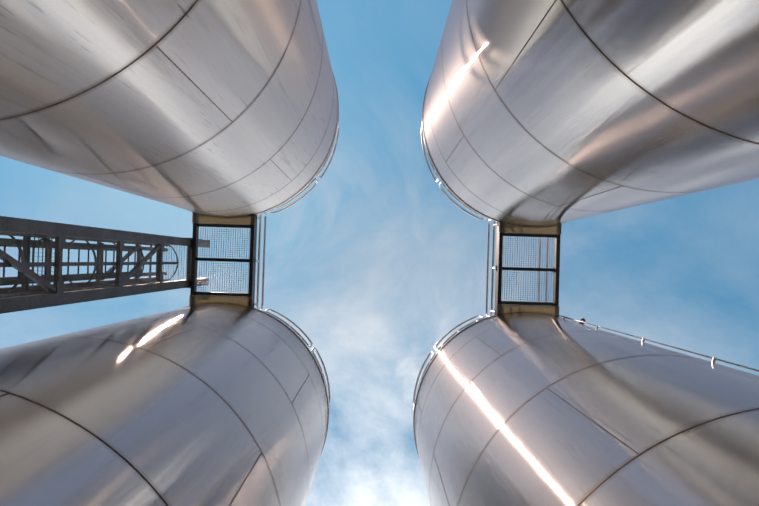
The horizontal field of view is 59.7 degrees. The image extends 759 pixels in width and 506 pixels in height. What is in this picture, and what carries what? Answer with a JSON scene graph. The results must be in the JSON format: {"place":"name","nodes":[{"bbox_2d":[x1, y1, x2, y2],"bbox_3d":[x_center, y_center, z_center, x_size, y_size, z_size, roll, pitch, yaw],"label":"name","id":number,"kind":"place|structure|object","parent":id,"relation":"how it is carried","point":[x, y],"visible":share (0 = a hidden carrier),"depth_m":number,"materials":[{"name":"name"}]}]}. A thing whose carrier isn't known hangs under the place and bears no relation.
{"place":"outdoors","nodes":[
{"label":"outdoors","id":0,"kind":"place"},
{"bbox_2d":[0,0,758,505],"label":"sky","id":1,"kind":"structure","parent":0,"point":[375,264],"materials":[{"name":"blue"}]},
{"label":"ground","id":2,"kind":"structure","parent":0,"visible":0},
{"bbox_3d":[0.003,-0.018,-1.062,13.000,0.120,13.000,2,-91,0],"label":"plinth slab","id":3,"kind":"object","parent":2,"relation":"on","visible":0},
{"bbox_2d":[0,216,209,313],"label":"access tower","id":4,"kind":"structure","parent":3,"relation":"on","point":[44,292],"depth_m":7.27,"materials":[{"name":"metal"}]},
{"bbox_2d":[0,303,329,505],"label":"tank","id":5,"kind":"object","parent":3,"relation":"on","point":[216,404],"visible":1,"depth_m":4.83,"materials":[{"name":"silver metal"}]},
{"bbox_2d":[0,0,338,216],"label":"tank","id":6,"kind":"object","parent":3,"relation":"on","point":[223,108],"visible":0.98,"depth_m":4.73,"materials":[{"name":"silver metal"}]},
{"bbox_2d":[189,212,265,309],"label":"walkway","id":7,"kind":"structure","parent":6,"relation":"attached to","point":[196,297],"depth_m":10.79,"materials":[{"name":"metal"}]},
{"bbox_2d":[413,312,758,505],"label":"tank","id":8,"kind":"object","parent":3,"relation":"on","point":[524,409],"visible":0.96,"depth_m":4.88,"materials":[{"name":"silver metal"}]},
{"bbox_2d":[486,219,561,317],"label":"walkway","id":9,"kind":"structure","parent":8,"relation":"attached to","point":[539,232],"depth_m":10.83,"materials":[{"name":"metal"}]},
{"bbox_2d":[554,314,758,371],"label":"pipe","id":10,"kind":"object","parent":8,"relation":"attached to","point":[583,320],"visible":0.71,"depth_m":6.64,"materials":[{"name":"silver metal"}]},
{"bbox_2d":[421,0,758,225],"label":"tank","id":11,"kind":"object","parent":3,"relation":"on","point":[542,112],"visible":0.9,"depth_m":4.61,"materials":[{"name":"silver metal"}]}
]}

